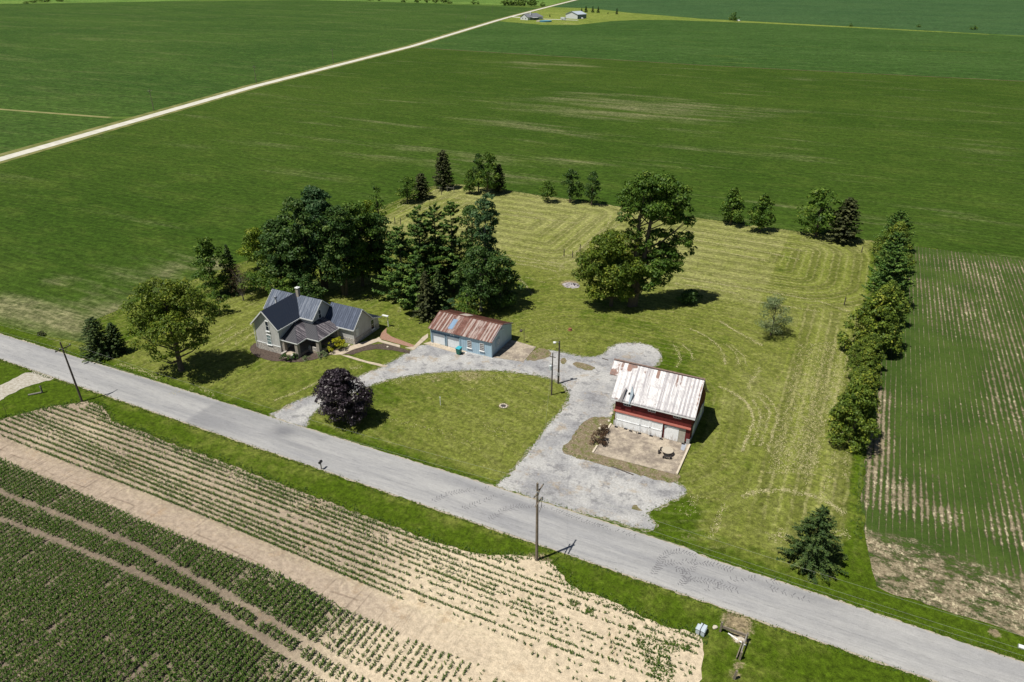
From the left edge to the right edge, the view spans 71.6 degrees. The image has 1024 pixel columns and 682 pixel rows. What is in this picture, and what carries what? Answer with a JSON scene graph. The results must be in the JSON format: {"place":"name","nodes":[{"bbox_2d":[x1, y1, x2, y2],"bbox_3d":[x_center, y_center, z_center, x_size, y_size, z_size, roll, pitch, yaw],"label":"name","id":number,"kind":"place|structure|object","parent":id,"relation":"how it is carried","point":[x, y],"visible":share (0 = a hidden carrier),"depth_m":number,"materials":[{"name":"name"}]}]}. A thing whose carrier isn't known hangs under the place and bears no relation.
{"place":"outdoors","nodes":[
{"label":"outdoors","id":0,"kind":"place"},
{"bbox_2d":[0,372,53,399],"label":"field entrance","id":1,"kind":"object","parent":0,"point":[21,381],"visible":1,"depth_m":115.42,"materials":[{"name":"beige gravel"}]},
{"bbox_2d":[0,109,110,117],"bbox_3d":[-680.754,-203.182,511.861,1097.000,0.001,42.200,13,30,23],"label":"field track","id":2,"kind":"structure","parent":0,"point":[56,113],"depth_m":324.49,"materials":[{"name":"beige soil"}]},
{"bbox_2d":[0,110,122,153],"bbox_3d":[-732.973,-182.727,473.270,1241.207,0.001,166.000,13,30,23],"label":"southwest field","id":3,"kind":"structure","parent":0,"point":[18,130],"depth_m":298.46,"materials":[{"name":"green plant"}]},
{"bbox_2d":[0,0,179,3],"bbox_3d":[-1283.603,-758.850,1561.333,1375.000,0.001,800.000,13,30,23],"label":"pasture","id":4,"kind":"structure","parent":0,"point":[50,1],"depth_m":1322.24,"materials":[{"name":"green plant"}]},
{"bbox_2d":[0,0,536,116],"bbox_3d":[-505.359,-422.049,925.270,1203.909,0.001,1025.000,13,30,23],"label":"field","id":5,"kind":"structure","parent":0,"point":[116,59],"depth_m":622.26,"materials":[{"name":"green plant"}]},
{"bbox_2d":[0,0,574,160],"bbox_3d":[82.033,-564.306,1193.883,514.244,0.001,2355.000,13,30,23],"label":"gravel road","id":6,"kind":"structure","parent":0,"point":[19,153],"depth_m":347.87,"materials":[{"name":"beige gravel"}]},
{"bbox_2d":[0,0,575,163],"bbox_3d":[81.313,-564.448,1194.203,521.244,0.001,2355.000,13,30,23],"label":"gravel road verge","id":7,"kind":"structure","parent":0,"point":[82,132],"depth_m":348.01,"materials":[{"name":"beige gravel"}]},
{"bbox_2d":[250,343,351,361],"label":"mulch bed","id":8,"kind":"object","parent":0,"point":[255,350],"visible":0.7,"depth_m":123.36,"materials":[{"name":"brown soil"}]},
{"bbox_2d":[0,401,703,681],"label":"corn field soil","id":9,"kind":"structure","parent":0,"point":[499,654],"depth_m":76.68,"materials":[{"name":"beige soil"}]},
{"bbox_2d":[55,342,82,401],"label":"utility pole","id":10,"kind":"object","parent":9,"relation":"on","point":[75,383],"visible":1,"depth_m":107.94,"materials":[{"name":"brown wood"}]},
{"bbox_2d":[0,457,504,681],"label":"corn rows","id":11,"kind":"object","parent":9,"relation":"on","point":[92,588],"visible":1,"depth_m":74.57,"materials":[{"name":"green plant"}]},
{"bbox_2d":[0,404,699,681],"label":"corn rows","id":12,"kind":"object","parent":9,"relation":"on","point":[253,477],"visible":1,"depth_m":86.59,"materials":[{"name":"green plant"}]},
{"bbox_2d":[533,482,543,560],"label":"utility pole","id":13,"kind":"object","parent":9,"relation":"on","point":[538,489],"visible":0.99,"depth_m":77.59,"materials":[{"name":"brown wood"}]},
{"bbox_2d":[570,599,691,681],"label":"weeds","id":14,"kind":"object","parent":9,"relation":"on","point":[639,640],"visible":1,"depth_m":70.49,"materials":[{"name":"green plant"}]},
{"bbox_2d":[329,337,399,354],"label":"path","id":15,"kind":"structure","parent":0,"point":[349,348],"depth_m":126.54,"materials":[{"name":"concrete"}]},
{"bbox_2d":[345,343,410,354],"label":"mulch bed","id":16,"kind":"object","parent":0,"point":[375,346],"visible":1,"depth_m":125.61,"materials":[{"name":"brown soil"}]},
{"bbox_2d":[380,328,413,346],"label":"brick patio","id":17,"kind":"structure","parent":0,"point":[384,335],"depth_m":128.61,"materials":[{"name":"brick"}]},
{"bbox_2d":[423,341,465,354],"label":"garage apron","id":18,"kind":"object","parent":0,"point":[440,346],"visible":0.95,"depth_m":125.92,"materials":[{"name":"concrete"}]},
{"bbox_2d":[333,0,568,5],"bbox_3d":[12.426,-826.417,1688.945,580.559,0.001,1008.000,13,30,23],"label":"meadow","id":19,"kind":"structure","parent":0,"point":[498,2],"depth_m":1322.24,"materials":[{"name":"green plant"}]},
{"bbox_2d":[269,342,686,531],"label":"driveway","id":20,"kind":"structure","parent":0,"point":[574,481],"depth_m":104.53,"materials":[{"name":"grey gravel"}]},
{"bbox_2d":[526,348,550,360],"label":"weedy strip","id":21,"kind":"object","parent":20,"relation":"on","point":[534,355],"visible":0.99,"depth_m":123.68,"materials":[{"name":"plant"}]},
{"bbox_2d":[0,0,1022,118],"bbox_3d":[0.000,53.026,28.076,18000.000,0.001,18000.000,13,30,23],"label":"ground","id":22,"kind":"structure","parent":0,"point":[124,117],"depth_m":885.67,"materials":[{"name":"green plant"}]},
{"bbox_2d":[0,48,1023,342],"bbox_3d":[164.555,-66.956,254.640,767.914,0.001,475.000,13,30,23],"label":"bean field","id":23,"kind":"structure","parent":0,"point":[100,226],"depth_m":254.38,"materials":[{"name":"green plant"}]},
{"bbox_2d":[0,183,1023,681],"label":"lawn","id":24,"kind":"structure","parent":0,"point":[720,468],"depth_m":111.73,"materials":[{"name":"green plant"}]},
{"bbox_2d":[78,316,120,363],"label":"juniper tree","id":25,"kind":"object","parent":24,"relation":"on","point":[94,336],"visible":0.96,"depth_m":121.14,"materials":[{"name":"green plant"}]},
{"bbox_2d":[104,322,132,357],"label":"juniper tree","id":26,"kind":"object","parent":24,"relation":"on","point":[115,337],"visible":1,"depth_m":122.54,"materials":[{"name":"green plant"}]},
{"bbox_2d":[118,276,222,371],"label":"walnut tree","id":27,"kind":"object","parent":24,"relation":"on","point":[168,316],"visible":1,"depth_m":113.03,"materials":[{"name":"green plant"}]},
{"bbox_2d":[189,236,229,291],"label":"maple tree","id":28,"kind":"object","parent":24,"relation":"on","point":[201,248],"visible":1,"depth_m":141.93,"materials":[{"name":"green plant"}]},
{"bbox_2d":[207,290,230,313],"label":"tree","id":29,"kind":"object","parent":24,"relation":"on","point":[213,295],"visible":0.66,"depth_m":136.85,"materials":[{"name":"green plant"}]},
{"bbox_2d":[220,244,244,295],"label":"fir tree","id":30,"kind":"object","parent":24,"relation":"on","point":[230,265],"visible":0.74,"depth_m":144.75,"materials":[{"name":"green plant"}]},
{"bbox_2d":[228,264,248,300],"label":"bare tree","id":31,"kind":"object","parent":24,"relation":"on","point":[239,274],"visible":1,"depth_m":141.70,"materials":[{"name":"green plant"}]},
{"bbox_2d":[234,226,268,269],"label":"young maple","id":32,"kind":"object","parent":24,"relation":"on","point":[253,233],"visible":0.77,"depth_m":154.20,"materials":[{"name":"green plant"}]},
{"bbox_2d":[237,266,280,291],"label":"apple tree","id":33,"kind":"object","parent":24,"relation":"on","point":[260,278],"visible":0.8,"depth_m":143.80,"materials":[{"name":"green plant"}]},
{"bbox_2d":[264,278,286,291],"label":"bushy tree","id":34,"kind":"object","parent":24,"relation":"on","point":[275,283],"visible":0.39,"depth_m":142.11,"materials":[{"name":"green plant"}]},
{"bbox_2d":[254,218,301,291],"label":"grove tree","id":35,"kind":"object","parent":24,"relation":"on","point":[273,260],"visible":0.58,"depth_m":141.20,"materials":[{"name":"green plant"}]},
{"bbox_2d":[268,277,303,295],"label":"bushy tree","id":36,"kind":"object","parent":24,"relation":"on","point":[287,281],"visible":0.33,"depth_m":139.69,"materials":[{"name":"green plant"}]},
{"bbox_2d":[271,196,328,293],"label":"grove tree","id":37,"kind":"object","parent":24,"relation":"on","point":[290,249],"visible":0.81,"depth_m":138.40,"materials":[{"name":"green plant"}]},
{"bbox_2d":[295,273,328,299],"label":"bushy tree","id":38,"kind":"object","parent":24,"relation":"on","point":[313,288],"visible":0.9,"depth_m":138.92,"materials":[{"name":"green plant"}]},
{"bbox_2d":[292,184,340,289],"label":"grove tree","id":39,"kind":"object","parent":24,"relation":"on","point":[313,198],"visible":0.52,"depth_m":140.05,"materials":[{"name":"green plant"}]},
{"bbox_2d":[250,286,388,358],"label":"farmhouse","id":40,"kind":"object","parent":24,"relation":"on","point":[290,324],"visible":0.99,"depth_m":125.32,"materials":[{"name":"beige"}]},
{"bbox_2d":[315,205,362,295],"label":"grove tree","id":41,"kind":"object","parent":24,"relation":"on","point":[339,271],"visible":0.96,"depth_m":139.28,"materials":[{"name":"green plant"}]},
{"bbox_2d":[311,367,373,425],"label":"purple maple","id":42,"kind":"object","parent":24,"relation":"on","point":[337,380],"visible":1,"depth_m":102.31,"materials":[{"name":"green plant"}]},
{"bbox_2d":[331,201,381,285],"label":"grove tree","id":43,"kind":"object","parent":24,"relation":"on","point":[355,212],"visible":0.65,"depth_m":144.04,"materials":[{"name":"green plant"}]},
{"bbox_2d":[356,212,393,279],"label":"grove tree","id":44,"kind":"object","parent":24,"relation":"on","point":[377,243],"visible":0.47,"depth_m":147.35,"materials":[{"name":"green plant"}]},
{"bbox_2d":[369,186,391,237],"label":"poplar tree","id":45,"kind":"object","parent":24,"relation":"on","point":[376,202],"visible":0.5,"depth_m":166.92,"materials":[{"name":"green plant"}]},
{"bbox_2d":[371,224,432,298],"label":"pine tree","id":46,"kind":"object","parent":24,"relation":"on","point":[397,242],"visible":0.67,"depth_m":139.68,"materials":[{"name":"green plant"}]},
{"bbox_2d":[395,176,419,202],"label":"fruit tree","id":47,"kind":"object","parent":24,"relation":"on","point":[405,189],"visible":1,"depth_m":200.20,"materials":[{"name":"green plant"}]},
{"bbox_2d":[397,249,436,310],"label":"pine tree","id":48,"kind":"object","parent":24,"relation":"on","point":[412,289],"visible":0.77,"depth_m":135.62,"materials":[{"name":"green plant"}]},
{"bbox_2d":[389,205,449,292],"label":"pine tree","id":49,"kind":"object","parent":24,"relation":"on","point":[419,229],"visible":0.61,"depth_m":140.13,"materials":[{"name":"green plant"}]},
{"bbox_2d":[412,173,432,198],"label":"cedar tree","id":50,"kind":"object","parent":24,"relation":"on","point":[421,185],"visible":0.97,"depth_m":204.20,"materials":[{"name":"green plant"}]},
{"bbox_2d":[412,271,439,322],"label":"dark spruce","id":51,"kind":"object","parent":24,"relation":"on","point":[426,294],"visible":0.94,"depth_m":134.04,"materials":[{"name":"green plant"}]},
{"bbox_2d":[412,202,456,287],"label":"pine tree","id":52,"kind":"object","parent":24,"relation":"on","point":[435,219],"visible":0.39,"depth_m":143.27,"materials":[{"name":"green plant"}]},
{"bbox_2d":[432,150,454,188],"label":"cedar tree","id":53,"kind":"object","parent":24,"relation":"on","point":[443,181],"visible":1,"depth_m":212.17,"materials":[{"name":"green plant"}]},
{"bbox_2d":[430,268,456,314],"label":"dark spruce","id":54,"kind":"object","parent":24,"relation":"on","point":[439,286],"visible":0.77,"depth_m":135.37,"materials":[{"name":"green plant"}]},
{"bbox_2d":[428,200,470,292],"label":"pine tree","id":55,"kind":"object","parent":24,"relation":"on","point":[450,257],"visible":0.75,"depth_m":141.90,"materials":[{"name":"green plant"}]},
{"bbox_2d":[456,290,478,314],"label":"elm","id":56,"kind":"object","parent":24,"relation":"on","point":[465,307],"visible":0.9,"depth_m":133.51,"materials":[{"name":"green plant"}]},
{"bbox_2d":[463,169,475,193],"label":"cedar tree","id":57,"kind":"object","parent":24,"relation":"on","point":[468,181],"visible":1,"depth_m":208.23,"materials":[{"name":"green plant"}]},
{"bbox_2d":[428,309,512,357],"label":"garage","id":58,"kind":"structure","parent":24,"relation":"on","point":[481,335],"depth_m":124.87,"materials":[{"name":"blue metal"}]},
{"bbox_2d":[431,332,445,345],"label":"garage door","id":59,"kind":"structure","parent":58,"relation":"in","point":[439,338],"depth_m":126.57,"materials":[{"name":"white metal"}]},
{"bbox_2d":[446,335,459,347],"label":"garage door","id":60,"kind":"structure","parent":58,"relation":"in","point":[451,341],"depth_m":125.52,"materials":[{"name":"white metal"}]},
{"bbox_2d":[450,205,491,288],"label":"broadleaf tree","id":61,"kind":"object","parent":24,"relation":"on","point":[471,230],"visible":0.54,"depth_m":139.82,"materials":[{"name":"green plant"}]},
{"bbox_2d":[471,153,484,191],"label":"back tree","id":62,"kind":"object","parent":24,"relation":"on","point":[478,156],"visible":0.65,"depth_m":208.51,"materials":[{"name":"green plant"}]},
{"bbox_2d":[450,244,511,310],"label":"broadleaf tree","id":63,"kind":"object","parent":24,"relation":"on","point":[470,269],"visible":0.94,"depth_m":134.32,"materials":[{"name":"green plant"}]},
{"bbox_2d":[468,192,500,299],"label":"vine covered tree","id":64,"kind":"object","parent":24,"relation":"on","point":[487,238],"visible":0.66,"depth_m":135.59,"materials":[{"name":"green plant"}]},
{"bbox_2d":[474,152,500,193],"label":"back tree","id":65,"kind":"object","parent":24,"relation":"on","point":[486,178],"visible":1,"depth_m":206.03,"materials":[{"name":"green plant"}]},
{"bbox_2d":[490,164,506,192],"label":"cedar tree","id":66,"kind":"object","parent":24,"relation":"on","point":[499,168],"visible":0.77,"depth_m":209.36,"materials":[{"name":"green plant"}]},
{"bbox_2d":[481,248,525,309],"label":"broadleaf tree","id":67,"kind":"object","parent":24,"relation":"on","point":[510,279],"visible":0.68,"depth_m":137.42,"materials":[{"name":"green plant"}]},
{"bbox_2d":[493,340,535,361],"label":"concrete pad","id":68,"kind":"object","parent":24,"relation":"on","point":[516,350],"visible":1,"depth_m":124.59,"materials":[{"name":"beige concrete"}]},
{"bbox_2d":[539,180,557,201],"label":"back tree","id":69,"kind":"object","parent":24,"relation":"on","point":[546,194],"visible":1,"depth_m":200.87,"materials":[{"name":"green plant"}]},
{"bbox_2d":[560,169,584,202],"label":"back tree","id":70,"kind":"object","parent":24,"relation":"on","point":[570,182],"visible":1,"depth_m":199.52,"materials":[{"name":"green plant"}]},
{"bbox_2d":[584,171,602,204],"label":"back tree","id":71,"kind":"object","parent":24,"relation":"on","point":[590,186],"visible":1,"depth_m":197.68,"materials":[{"name":"green plant"}]},
{"bbox_2d":[571,228,646,306],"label":"boxelder tree","id":72,"kind":"object","parent":24,"relation":"on","point":[613,257],"visible":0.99,"depth_m":134.93,"materials":[{"name":"green plant"}]},
{"bbox_2d":[592,423,690,474],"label":"patio","id":73,"kind":"structure","parent":24,"relation":"on","point":[627,445],"depth_m":99.31,"materials":[{"name":"concrete"}]},
{"bbox_2d":[615,170,697,307],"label":"cottonwood tree","id":74,"kind":"object","parent":24,"relation":"on","point":[661,188],"visible":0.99,"depth_m":132.96,"materials":[{"name":"green plant"}]},
{"bbox_2d":[610,358,709,444],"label":"barn","id":75,"kind":"structure","parent":24,"relation":"on","point":[651,400],"depth_m":101.11,"materials":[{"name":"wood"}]},
{"bbox_2d":[615,412,639,431],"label":"sliding door","id":76,"kind":"structure","parent":75,"relation":"in","point":[622,420],"depth_m":103.18,"materials":[{"name":"white paint"}]},
{"bbox_2d":[639,418,650,434],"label":"sliding door","id":77,"kind":"structure","parent":75,"relation":"in","point":[644,427],"depth_m":102.17,"materials":[{"name":"white paint"}]},
{"bbox_2d":[649,421,662,437],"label":"sliding door","id":78,"kind":"structure","parent":75,"relation":"in","point":[656,428],"depth_m":101.55,"materials":[{"name":"white paint"}]},
{"bbox_2d":[664,426,678,440],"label":"sliding door","id":79,"kind":"structure","parent":75,"relation":"in","point":[671,433],"depth_m":100.83,"materials":[{"name":"white paint"}]},
{"bbox_2d":[675,289,702,303],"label":"shaded bush","id":80,"kind":"object","parent":24,"relation":"on","point":[690,295],"visible":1,"depth_m":140.93,"materials":[{"name":"green plant"}]},
{"bbox_2d":[719,187,745,224],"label":"back tree","id":81,"kind":"object","parent":24,"relation":"on","point":[734,204],"visible":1,"depth_m":182.51,"materials":[{"name":"green plant"}]},
{"bbox_2d":[719,621,748,659],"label":"culvert rail","id":82,"kind":"object","parent":24,"relation":"on","point":[736,632],"visible":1,"depth_m":71.05,"materials":[{"name":"grey wood"}]},
{"bbox_2d":[745,193,776,231],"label":"back tree","id":83,"kind":"object","parent":24,"relation":"on","point":[764,201],"visible":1,"depth_m":177.80,"materials":[{"name":"green plant"}]},
{"bbox_2d":[755,293,793,335],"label":"thin tree","id":84,"kind":"object","parent":24,"relation":"on","point":[774,305],"visible":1,"depth_m":127.47,"materials":[{"name":"green plant"}]},
{"bbox_2d":[776,504,848,583],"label":"spruce tree","id":85,"kind":"object","parent":24,"relation":"on","point":[820,524],"visible":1,"depth_m":78.51,"materials":[{"name":"green plant"}]},
{"bbox_2d":[794,187,845,236],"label":"back tree","id":86,"kind":"object","parent":24,"relation":"on","point":[822,216],"visible":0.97,"depth_m":172.68,"materials":[{"name":"green plant"}]},
{"bbox_2d":[824,197,863,243],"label":"back tree","id":87,"kind":"object","parent":24,"relation":"on","point":[843,231],"visible":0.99,"depth_m":170.59,"materials":[{"name":"green plant"}]},
{"bbox_2d":[826,371,881,452],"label":"windbreak tree","id":88,"kind":"object","parent":24,"relation":"on","point":[848,410],"visible":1,"depth_m":97.64,"materials":[{"name":"green plant"}]},
{"bbox_2d":[844,365,868,392],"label":"windbreak tree","id":89,"kind":"object","parent":24,"relation":"on","point":[860,369],"visible":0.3,"depth_m":109.37,"materials":[{"name":"green plant"}]},
{"bbox_2d":[843,348,883,387],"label":"windbreak tree","id":90,"kind":"object","parent":24,"relation":"on","point":[868,357],"visible":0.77,"depth_m":113.14,"materials":[{"name":"green plant"}]},
{"bbox_2d":[844,332,887,368],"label":"windbreak tree","id":91,"kind":"object","parent":24,"relation":"on","point":[872,340],"visible":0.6,"depth_m":116.83,"materials":[{"name":"green plant"}]},
{"bbox_2d":[837,284,909,355],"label":"windbreak tree","id":92,"kind":"object","parent":24,"relation":"on","point":[886,323],"visible":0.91,"depth_m":120.43,"materials":[{"name":"green plant"}]},
{"bbox_2d":[861,249,915,304],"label":"windbreak tree","id":93,"kind":"object","parent":24,"relation":"on","point":[895,270],"visible":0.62,"depth_m":137.55,"materials":[{"name":"green plant"}]},
{"bbox_2d":[864,279,912,317],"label":"windbreak tree","id":94,"kind":"object","parent":24,"relation":"on","point":[902,298],"visible":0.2,"depth_m":129.70,"materials":[{"name":"green plant"}]},
{"bbox_2d":[867,231,913,283],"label":"windbreak tree","id":95,"kind":"object","parent":24,"relation":"on","point":[896,244],"visible":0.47,"depth_m":146.84,"materials":[{"name":"green plant"}]},
{"bbox_2d":[868,221,916,268],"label":"windbreak tree","id":96,"kind":"object","parent":24,"relation":"on","point":[898,226],"visible":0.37,"depth_m":155.77,"materials":[{"name":"green plant"}]},
{"bbox_2d":[873,209,915,245],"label":"windbreak tree","id":97,"kind":"object","parent":24,"relation":"on","point":[900,216],"visible":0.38,"depth_m":164.91,"materials":[{"name":"green plant"}]},
{"bbox_2d":[0,333,1023,681],"bbox_3d":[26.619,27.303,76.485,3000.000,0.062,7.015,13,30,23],"label":"road","id":98,"kind":"structure","parent":0,"point":[802,612],"depth_m":84.84,"materials":[{"name":"grey asphalt"}]},
{"bbox_2d":[520,12,543,19],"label":"house","id":99,"kind":"structure","parent":0,"point":[531,16],"depth_m":878.61,"materials":[{"name":"white plastic"}]},
{"bbox_2d":[562,417,679,482],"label":"weedy ground","id":100,"kind":"structure","parent":0,"point":[581,447],"depth_m":98.62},
{"bbox_2d":[589,431,607,445],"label":"russet shrub","id":101,"kind":"object","parent":100,"relation":"on","point":[603,442],"visible":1,"depth_m":100.33,"materials":[{"name":"brown plant"}]},
{"bbox_2d":[412,47,1012,80],"bbox_3d":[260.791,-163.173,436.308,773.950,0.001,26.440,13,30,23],"label":"field boundary","id":102,"kind":"object","parent":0,"point":[725,66],"visible":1,"depth_m":470.26,"materials":[{"name":"green plant"}]},
{"bbox_2d":[417,20,1023,80],"bbox_3d":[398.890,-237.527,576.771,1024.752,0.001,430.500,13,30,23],"label":"soy field","id":103,"kind":"structure","parent":0,"point":[864,50],"depth_m":591.69,"materials":[{"name":"green plant"}]},
{"bbox_2d":[502,7,988,34],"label":"farm lawn","id":104,"kind":"structure","parent":0,"point":[559,13],"depth_m":901.65,"materials":[{"name":"green plant"}]},
{"bbox_2d":[566,11,585,18],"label":"pole barn","id":105,"kind":"structure","parent":104,"relation":"on","point":[575,15],"depth_m":897.52,"materials":[{"name":"white metal"}]},
{"bbox_2d":[553,0,1023,35],"bbox_3d":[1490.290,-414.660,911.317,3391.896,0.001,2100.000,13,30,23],"label":"field","id":106,"kind":"structure","parent":0,"point":[1004,17],"depth_m":1037.77,"materials":[{"name":"green plant"}]},
{"bbox_2d":[860,246,1023,636],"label":"row crop field","id":107,"kind":"structure","parent":0,"point":[943,480],"depth_m":99.67,"materials":[{"name":"green plant"}]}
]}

